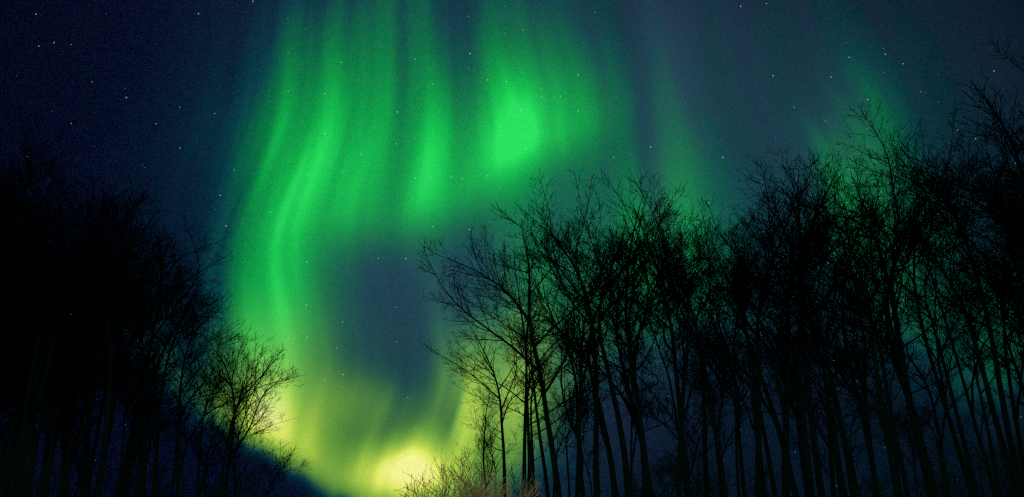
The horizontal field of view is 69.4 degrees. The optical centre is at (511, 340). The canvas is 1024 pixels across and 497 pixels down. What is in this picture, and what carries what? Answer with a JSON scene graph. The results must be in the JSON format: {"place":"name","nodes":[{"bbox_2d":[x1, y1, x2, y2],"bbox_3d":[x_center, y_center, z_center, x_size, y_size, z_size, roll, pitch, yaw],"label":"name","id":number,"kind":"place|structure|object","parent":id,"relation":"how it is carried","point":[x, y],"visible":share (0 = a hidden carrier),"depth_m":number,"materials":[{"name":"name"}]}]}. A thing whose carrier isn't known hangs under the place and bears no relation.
{"place":"outdoors","nodes":[
{"label":"outdoors","id":0,"kind":"place"},
{"bbox_2d":[0,0,1023,496],"label":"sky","id":1,"kind":"structure","parent":0,"point":[332,137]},
{"bbox_3d":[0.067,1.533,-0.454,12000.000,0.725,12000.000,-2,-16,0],"label":"snowy ground","id":2,"kind":"structure","parent":0,"visible":0},
{"bbox_2d":[0,102,72,220],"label":"aspen","id":3,"kind":"object","parent":2,"relation":"on","point":[8,181],"visible":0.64,"depth_m":28.25,"materials":[{"name":"black plant"}]},
{"bbox_2d":[0,245,75,409],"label":"aspen","id":4,"kind":"object","parent":2,"relation":"on","point":[5,314],"visible":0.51,"depth_m":27.73,"materials":[{"name":"black plant"}]},
{"bbox_2d":[0,263,79,482],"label":"aspen","id":5,"kind":"object","parent":2,"relation":"on","point":[7,437],"visible":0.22,"depth_m":30.12,"materials":[{"name":"black plant"}]},
{"bbox_2d":[0,267,85,439],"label":"aspen","id":6,"kind":"object","parent":2,"relation":"on","point":[16,345],"visible":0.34,"depth_m":28.95,"materials":[{"name":"black plant"}]},
{"bbox_2d":[0,263,115,469],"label":"aspen","id":7,"kind":"object","parent":2,"relation":"on","point":[13,435],"visible":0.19,"depth_m":29.25,"materials":[{"name":"black plant"}]},
{"bbox_2d":[0,201,116,496],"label":"tree","id":8,"kind":"object","parent":2,"relation":"on","point":[32,461],"visible":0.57,"depth_m":27.54,"materials":[{"name":"black plant"}]},
{"bbox_2d":[0,308,117,496],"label":"aspen","id":9,"kind":"object","parent":2,"relation":"on","point":[85,446],"visible":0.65,"depth_m":28.70,"materials":[{"name":"black plant"}]},
{"bbox_2d":[0,152,131,300],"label":"aspen","id":10,"kind":"object","parent":2,"relation":"on","point":[13,216],"visible":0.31,"depth_m":29.87,"materials":[{"name":"black plant"}]},
{"bbox_2d":[0,258,141,496],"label":"tree","id":11,"kind":"object","parent":2,"relation":"on","point":[29,393],"visible":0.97,"depth_m":24.79,"materials":[{"name":"black plant"}]},
{"bbox_2d":[0,186,147,496],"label":"tree","id":12,"kind":"object","parent":2,"relation":"on","point":[29,430],"visible":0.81,"depth_m":25.73,"materials":[{"name":"black plant"}]},
{"bbox_2d":[0,106,151,348],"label":"aspen","id":13,"kind":"object","parent":2,"relation":"on","point":[16,186],"visible":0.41,"depth_m":29.09,"materials":[{"name":"black plant"}]},
{"bbox_2d":[0,131,156,491],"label":"aspen","id":14,"kind":"object","parent":2,"relation":"on","point":[104,206],"visible":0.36,"depth_m":29.86,"materials":[{"name":"black plant"}]},
{"bbox_2d":[0,191,165,496],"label":"tree","id":15,"kind":"object","parent":2,"relation":"on","point":[38,436],"visible":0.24,"depth_m":30.61,"materials":[{"name":"black plant"}]},
{"bbox_2d":[0,168,193,496],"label":"aspen","id":16,"kind":"object","parent":2,"relation":"on","point":[16,448],"visible":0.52,"depth_m":29.76,"materials":[{"name":"black plant"}]},
{"bbox_2d":[0,210,196,496],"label":"aspen","id":17,"kind":"object","parent":2,"relation":"on","point":[63,490],"visible":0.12,"depth_m":31.70,"materials":[{"name":"black plant"}]},
{"bbox_2d":[13,278,189,496],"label":"aspen","id":18,"kind":"object","parent":2,"relation":"on","point":[101,412],"visible":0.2,"depth_m":33.25,"materials":[{"name":"black plant"}]},
{"bbox_2d":[0,216,212,496],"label":"aspen","id":19,"kind":"object","parent":2,"relation":"on","point":[84,485],"visible":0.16,"depth_m":30.90,"materials":[{"name":"black plant"}]},
{"bbox_2d":[35,210,188,496],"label":"tree","id":20,"kind":"object","parent":2,"relation":"on","point":[112,410],"visible":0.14,"depth_m":32.45,"materials":[{"name":"black plant"}]},
{"bbox_2d":[0,199,227,496],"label":"aspen","id":21,"kind":"object","parent":2,"relation":"on","point":[46,443],"visible":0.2,"depth_m":32.14,"materials":[{"name":"black plant"}]},
{"bbox_2d":[22,260,220,469],"bbox_3d":[-17.957,4.219,34.307,7.588,16.663,8.760,3,-17,-19],"label":"aspen","id":22,"kind":"object","parent":2,"relation":"on","point":[106,349],"visible":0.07,"depth_m":34.36,"materials":[{"name":"black plant"}]},
{"bbox_2d":[40,229,208,496],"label":"tree","id":23,"kind":"object","parent":2,"relation":"on","point":[99,487],"visible":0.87,"depth_m":26.52,"materials":[{"name":"black plant"}]},
{"bbox_2d":[23,170,235,496],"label":"aspen","id":24,"kind":"object","parent":2,"relation":"on","point":[53,443],"visible":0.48,"depth_m":29.83,"materials":[{"name":"black plant"}]},
{"bbox_2d":[98,254,193,496],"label":"aspen","id":25,"kind":"object","parent":2,"relation":"on","point":[142,470],"visible":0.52,"depth_m":32.07,"materials":[{"name":"black plant"}]},
{"bbox_2d":[65,259,228,496],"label":"aspen","id":26,"kind":"object","parent":2,"relation":"on","point":[158,421],"visible":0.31,"depth_m":36.44,"materials":[{"name":"black plant"}]},
{"bbox_2d":[85,325,212,496],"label":"aspen","id":27,"kind":"object","parent":2,"relation":"on","point":[120,484],"visible":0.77,"depth_m":31.08,"materials":[{"name":"black plant"}]},
{"bbox_2d":[65,212,235,496],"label":"tree","id":28,"kind":"object","parent":2,"relation":"on","point":[129,447],"visible":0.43,"depth_m":33.12,"materials":[{"name":"black plant"}]},
{"bbox_2d":[38,298,266,496],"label":"tree","id":29,"kind":"object","parent":2,"relation":"on","point":[128,478],"visible":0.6,"depth_m":32.00,"materials":[{"name":"black plant"}]},
{"bbox_2d":[125,290,241,496],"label":"aspen","id":30,"kind":"object","parent":2,"relation":"on","point":[149,442],"visible":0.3,"depth_m":40.61,"materials":[{"name":"black plant"}]},
{"bbox_2d":[152,343,235,496],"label":"aspen","id":31,"kind":"object","parent":2,"relation":"on","point":[174,473],"visible":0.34,"depth_m":42.99,"materials":[{"name":"black plant"}]},
{"bbox_2d":[132,295,261,496],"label":"aspen","id":32,"kind":"object","parent":2,"relation":"on","point":[178,464],"visible":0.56,"depth_m":36.03,"materials":[{"name":"black plant"}]},
{"bbox_2d":[158,353,267,496],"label":"aspen","id":33,"kind":"object","parent":2,"relation":"on","point":[199,457],"visible":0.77,"depth_m":35.02,"materials":[{"name":"black plant"}]},
{"bbox_2d":[154,402,271,496],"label":"aspen","id":34,"kind":"object","parent":2,"relation":"on","point":[211,438],"visible":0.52,"depth_m":48.64,"materials":[{"name":"black plant"}]},
{"bbox_2d":[188,418,256,496],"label":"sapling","id":35,"kind":"object","parent":2,"relation":"on","point":[211,488],"visible":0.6,"depth_m":36.12,"materials":[{"name":"black plant"}]},
{"bbox_2d":[163,326,297,496],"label":"aspen","id":36,"kind":"object","parent":2,"relation":"on","point":[230,453],"visible":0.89,"depth_m":34.72,"materials":[{"name":"black plant"}]},
{"bbox_2d":[216,380,281,495],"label":"aspen","id":37,"kind":"object","parent":2,"relation":"on","point":[235,461],"visible":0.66,"depth_m":36.27,"materials":[{"name":"black plant"}]},
{"bbox_2d":[211,333,308,496],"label":"aspen","id":38,"kind":"object","parent":2,"relation":"on","point":[234,413],"visible":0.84,"depth_m":35.02,"materials":[{"name":"black plant"}]},
{"bbox_2d":[254,439,312,496],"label":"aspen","id":39,"kind":"object","parent":2,"relation":"on","point":[280,468],"visible":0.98,"depth_m":36.62,"materials":[{"name":"black plant"}]},
{"bbox_2d":[393,446,469,496],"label":"bush","id":40,"kind":"object","parent":2,"relation":"on","point":[445,485],"visible":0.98,"depth_m":13.73,"materials":[{"name":"brown plant"}]},
{"bbox_2d":[419,312,554,496],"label":"aspen","id":41,"kind":"object","parent":2,"relation":"on","point":[501,420],"visible":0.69,"depth_m":42.96,"materials":[{"name":"black plant"}]},
{"bbox_2d":[434,441,541,496],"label":"understorey","id":42,"kind":"object","parent":2,"relation":"on","point":[482,482],"visible":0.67,"depth_m":16.19,"materials":[{"name":"brown plant"}]},
{"bbox_2d":[459,382,518,495],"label":"aspen","id":43,"kind":"object","parent":2,"relation":"on","point":[485,446],"visible":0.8,"depth_m":65.80,"materials":[{"name":"black plant"}]},
{"bbox_2d":[446,230,563,496],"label":"tree","id":44,"kind":"object","parent":2,"relation":"on","point":[525,342],"visible":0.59,"depth_m":35.83,"materials":[{"name":"black plant"}]},
{"bbox_2d":[488,290,582,496],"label":"aspen","id":45,"kind":"object","parent":2,"relation":"on","point":[543,461],"visible":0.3,"depth_m":45.61,"materials":[{"name":"black plant"}]},
{"bbox_2d":[452,347,624,496],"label":"aspen","id":46,"kind":"object","parent":2,"relation":"on","point":[532,453],"visible":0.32,"depth_m":59.37,"materials":[{"name":"black plant"}]},
{"bbox_2d":[413,215,669,496],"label":"tree","id":47,"kind":"object","parent":2,"relation":"on","point":[555,471],"visible":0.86,"depth_m":32.13,"materials":[{"name":"black plant"}]},
{"bbox_2d":[448,309,643,496],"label":"aspen","id":48,"kind":"object","parent":2,"relation":"on","point":[575,395],"visible":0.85,"depth_m":32.65,"materials":[{"name":"black plant"}]},
{"bbox_2d":[505,285,616,496],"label":"aspen","id":49,"kind":"object","parent":2,"relation":"on","point":[582,488],"visible":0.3,"depth_m":44.70,"materials":[{"name":"black plant"}]},
{"bbox_2d":[490,173,649,496],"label":"aspen","id":50,"kind":"object","parent":2,"relation":"on","point":[596,481],"visible":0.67,"depth_m":33.70,"materials":[{"name":"black plant"}]},
{"bbox_2d":[496,217,656,496],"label":"tree","id":51,"kind":"object","parent":2,"relation":"on","point":[582,376],"visible":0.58,"depth_m":33.38,"materials":[{"name":"black plant"}]},
{"bbox_2d":[506,222,658,496],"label":"tree","id":52,"kind":"object","parent":2,"relation":"on","point":[614,489],"visible":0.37,"depth_m":34.25,"materials":[{"name":"black plant"}]},
{"bbox_2d":[512,168,680,496],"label":"aspen","id":53,"kind":"object","parent":2,"relation":"on","point":[626,474],"visible":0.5,"depth_m":32.79,"materials":[{"name":"black plant"}]},
{"bbox_2d":[544,238,661,496],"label":"tree","id":54,"kind":"object","parent":2,"relation":"on","point":[625,402],"visible":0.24,"depth_m":36.67,"materials":[{"name":"black plant"}]},
{"bbox_2d":[464,220,744,496],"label":"aspen","id":55,"kind":"object","parent":2,"relation":"on","point":[622,371],"visible":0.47,"depth_m":36.28,"materials":[{"name":"black plant"}]},
{"bbox_2d":[604,309,665,496],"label":"aspen","id":56,"kind":"object","parent":2,"relation":"on","point":[632,450],"visible":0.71,"depth_m":33.81,"materials":[{"name":"black plant"}]},
{"bbox_2d":[560,168,719,496],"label":"aspen","id":57,"kind":"object","parent":2,"relation":"on","point":[665,303],"visible":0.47,"depth_m":34.13,"materials":[{"name":"black plant"}]},
{"bbox_2d":[562,166,720,496],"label":"aspen","id":58,"kind":"object","parent":2,"relation":"on","point":[632,369],"visible":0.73,"depth_m":32.39,"materials":[{"name":"black plant"}]},
{"bbox_2d":[619,275,696,496],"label":"aspen","id":59,"kind":"object","parent":2,"relation":"on","point":[671,390],"visible":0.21,"depth_m":37.77,"materials":[{"name":"black plant"}]},
{"bbox_2d":[602,361,744,475],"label":"aspen","id":60,"kind":"object","parent":2,"relation":"on","point":[666,409],"visible":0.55,"depth_m":44.81,"materials":[{"name":"black plant"}]},
{"bbox_2d":[631,427,716,496],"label":"understorey","id":61,"kind":"object","parent":2,"relation":"on","point":[672,469],"visible":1,"depth_m":26.11,"materials":[{"name":"black plant"}]},
{"bbox_2d":[622,217,729,496],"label":"tree","id":62,"kind":"object","parent":2,"relation":"on","point":[704,438],"visible":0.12,"depth_m":36.62,"materials":[{"name":"black plant"}]},
{"bbox_2d":[641,318,737,496],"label":"aspen","id":63,"kind":"object","parent":2,"relation":"on","point":[696,387],"visible":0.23,"depth_m":43.36,"materials":[{"name":"black plant"}]},
{"bbox_2d":[614,175,765,496],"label":"tree","id":64,"kind":"object","parent":2,"relation":"on","point":[716,428],"visible":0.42,"depth_m":34.89,"materials":[{"name":"black plant"}]},
{"bbox_2d":[649,434,733,496],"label":"understorey","id":65,"kind":"object","parent":2,"relation":"on","point":[692,456],"visible":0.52,"depth_m":33.79,"materials":[{"name":"black plant"}]},
{"bbox_2d":[635,220,757,496],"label":"tree","id":66,"kind":"object","parent":2,"relation":"on","point":[683,413],"visible":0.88,"depth_m":32.49,"materials":[{"name":"black plant"}]},
{"bbox_2d":[668,235,794,496],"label":"tree","id":67,"kind":"object","parent":2,"relation":"on","point":[754,427],"visible":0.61,"depth_m":33.37,"materials":[{"name":"black plant"}]},
{"bbox_2d":[670,218,798,496],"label":"aspen","id":68,"kind":"object","parent":2,"relation":"on","point":[771,411],"visible":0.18,"depth_m":36.13,"materials":[{"name":"black plant"}]},
{"bbox_2d":[661,219,822,496],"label":"tree","id":69,"kind":"object","parent":2,"relation":"on","point":[769,464],"visible":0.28,"depth_m":34.27,"materials":[{"name":"black plant"}]},
{"bbox_2d":[690,252,795,496],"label":"aspen","id":70,"kind":"object","parent":2,"relation":"on","point":[738,421],"visible":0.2,"depth_m":36.20,"materials":[{"name":"black plant"}]},
{"bbox_2d":[697,324,796,496],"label":"aspen","id":71,"kind":"object","parent":2,"relation":"on","point":[763,477],"visible":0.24,"depth_m":39.80,"materials":[{"name":"black plant"}]},
{"bbox_2d":[712,249,845,496],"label":"tree","id":72,"kind":"object","parent":2,"relation":"on","point":[796,409],"visible":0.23,"depth_m":37.13,"materials":[{"name":"black plant"}]},
{"bbox_2d":[651,162,908,496],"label":"aspen","id":73,"kind":"object","parent":2,"relation":"on","point":[799,396],"visible":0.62,"depth_m":33.85,"materials":[{"name":"black plant"}]},
{"bbox_2d":[705,175,857,496],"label":"tree","id":74,"kind":"object","parent":2,"relation":"on","point":[758,400],"visible":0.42,"depth_m":33.78,"materials":[{"name":"black plant"}]},
{"bbox_2d":[698,163,871,496],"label":"aspen","id":75,"kind":"object","parent":2,"relation":"on","point":[818,471],"visible":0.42,"depth_m":33.66,"materials":[{"name":"black plant"}]},
{"bbox_2d":[727,197,856,496],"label":"aspen","id":76,"kind":"object","parent":2,"relation":"on","point":[831,388],"visible":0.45,"depth_m":33.59,"materials":[{"name":"black plant"}]},
{"bbox_2d":[689,145,936,496],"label":"aspen","id":77,"kind":"object","parent":2,"relation":"on","point":[784,397],"visible":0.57,"depth_m":33.30,"materials":[{"name":"black plant"}]},
{"bbox_2d":[747,311,892,496],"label":"aspen","id":78,"kind":"object","parent":2,"relation":"on","point":[838,454],"visible":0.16,"depth_m":44.20,"materials":[{"name":"black plant"}]},
{"bbox_2d":[713,193,933,496],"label":"aspen","id":79,"kind":"object","parent":2,"relation":"on","point":[885,426],"visible":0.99,"depth_m":28.04,"materials":[{"name":"black plant"}]},
{"bbox_2d":[728,323,930,496],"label":"tree","id":80,"kind":"object","parent":2,"relation":"on","point":[839,484],"visible":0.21,"depth_m":47.06,"materials":[{"name":"black plant"}]},
{"bbox_2d":[778,256,883,496],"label":"aspen","id":81,"kind":"object","parent":2,"relation":"on","point":[831,461],"visible":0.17,"depth_m":43.57,"materials":[{"name":"black plant"}]},
{"bbox_2d":[767,230,908,484],"bbox_3d":[18.087,3.164,39.426,6.064,18.618,9.030,7,-19,-29],"label":"aspen","id":82,"kind":"object","parent":2,"relation":"on","point":[865,402],"visible":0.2,"depth_m":39.99,"materials":[{"name":"black plant"}]},
{"bbox_2d":[696,148,1011,465],"bbox_3d":[18.683,1.648,35.507,12.853,19.337,14.512,-19,-24,41],"label":"aspen","id":83,"kind":"object","parent":2,"relation":"on","point":[888,319],"visible":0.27,"depth_m":34.64,"materials":[{"name":"black plant"}]},
{"bbox_2d":[806,382,901,496],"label":"aspen","id":84,"kind":"object","parent":2,"relation":"on","point":[850,438],"visible":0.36,"depth_m":63.59,"materials":[{"name":"black plant"}]},
{"bbox_2d":[776,173,932,496],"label":"aspen","id":85,"kind":"object","parent":2,"relation":"on","point":[859,400],"visible":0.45,"depth_m":34.22,"materials":[{"name":"black plant"}]},
{"bbox_2d":[734,97,995,496],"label":"aspen","id":86,"kind":"object","parent":2,"relation":"on","point":[918,442],"visible":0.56,"depth_m":32.66,"materials":[{"name":"black plant"}]},
{"bbox_2d":[809,333,923,496],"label":"aspen","id":87,"kind":"object","parent":2,"relation":"on","point":[878,414],"visible":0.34,"depth_m":50.97,"materials":[{"name":"black plant"}]},
{"bbox_2d":[818,261,946,496],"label":"tree","id":88,"kind":"object","parent":2,"relation":"on","point":[892,362],"visible":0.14,"depth_m":40.35,"materials":[{"name":"black plant"}]},
{"bbox_2d":[782,181,1002,496],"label":"aspen","id":89,"kind":"object","parent":2,"relation":"on","point":[891,419],"visible":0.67,"depth_m":32.32,"materials":[{"name":"black plant"}]},
{"bbox_2d":[854,392,949,496],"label":"aspen","id":90,"kind":"object","parent":2,"relation":"on","point":[913,445],"visible":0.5,"depth_m":58.38,"materials":[{"name":"black plant"}]},
{"bbox_2d":[813,291,1015,496],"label":"aspen","id":91,"kind":"object","parent":2,"relation":"on","point":[937,425],"visible":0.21,"depth_m":47.84,"materials":[{"name":"black plant"}]},
{"bbox_2d":[838,165,1023,496],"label":"aspen","id":92,"kind":"object","parent":2,"relation":"on","point":[997,426],"visible":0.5,"depth_m":31.53,"materials":[{"name":"black plant"}]},
{"bbox_2d":[851,161,1023,496],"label":"aspen","id":93,"kind":"object","parent":2,"relation":"on","point":[941,388],"visible":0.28,"depth_m":34.93,"materials":[{"name":"black plant"}]},
{"bbox_2d":[858,98,1023,496],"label":"aspen","id":94,"kind":"object","parent":2,"relation":"on","point":[1005,417],"visible":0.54,"depth_m":32.35,"materials":[{"name":"black plant"}]},
{"bbox_2d":[863,232,1020,496],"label":"tree","id":95,"kind":"object","parent":2,"relation":"on","point":[960,429],"visible":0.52,"depth_m":33.54,"materials":[{"name":"black plant"}]},
{"bbox_2d":[867,92,1023,334],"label":"aspen","id":96,"kind":"object","parent":2,"relation":"on","point":[954,193],"visible":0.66,"depth_m":29.19,"materials":[{"name":"black plant"}]},
{"bbox_2d":[871,223,1023,495],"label":"aspen","id":97,"kind":"object","parent":2,"relation":"on","point":[971,409],"visible":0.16,"depth_m":38.20,"materials":[{"name":"black plant"}]},
{"bbox_2d":[882,123,1023,333],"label":"tree","id":98,"kind":"object","parent":2,"relation":"on","point":[967,274],"visible":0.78,"depth_m":29.35,"materials":[{"name":"black plant"}]},
{"bbox_2d":[885,206,1023,362],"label":"aspen","id":99,"kind":"object","parent":2,"relation":"on","point":[975,321],"visible":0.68,"depth_m":31.27,"materials":[{"name":"black plant"}]},
{"bbox_2d":[889,203,1023,477],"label":"aspen","id":100,"kind":"object","parent":2,"relation":"on","point":[1015,409],"visible":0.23,"depth_m":34.80,"materials":[{"name":"black plant"}]},
{"bbox_2d":[892,35,1023,271],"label":"tree","id":101,"kind":"object","parent":2,"relation":"on","point":[1020,166],"visible":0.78,"depth_m":29.79,"materials":[{"name":"black plant"}]},
{"bbox_2d":[903,167,1023,309],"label":"aspen","id":102,"kind":"object","parent":2,"relation":"on","point":[985,281],"visible":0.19,"depth_m":33.80,"materials":[{"name":"black plant"}]},
{"bbox_2d":[907,277,1023,496],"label":"aspen","id":103,"kind":"object","parent":2,"relation":"on","point":[975,371],"visible":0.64,"depth_m":34.11,"materials":[{"name":"black plant"}]},
{"bbox_2d":[929,124,1023,251],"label":"aspen","id":104,"kind":"object","parent":2,"relation":"on","point":[1016,195],"visible":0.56,"depth_m":30.38,"materials":[{"name":"black plant"}]},
{"bbox_2d":[933,162,1023,341],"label":"aspen","id":105,"kind":"object","parent":2,"relation":"on","point":[1018,239],"visible":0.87,"depth_m":28.92,"materials":[{"name":"black plant"}]},
{"bbox_2d":[938,238,1023,403],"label":"aspen","id":106,"kind":"object","parent":2,"relation":"on","point":[1015,364],"visible":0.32,"depth_m":37.18,"materials":[{"name":"black plant"}]},
{"bbox_2d":[950,390,1015,496],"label":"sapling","id":107,"kind":"object","parent":2,"relation":"on","point":[982,420],"visible":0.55,"depth_m":67.08,"materials":[{"name":"black plant"}]},
{"bbox_2d":[950,109,1023,340],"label":"aspen","id":108,"kind":"object","parent":2,"relation":"on","point":[990,165],"visible":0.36,"depth_m":31.00,"materials":[{"name":"black plant"}]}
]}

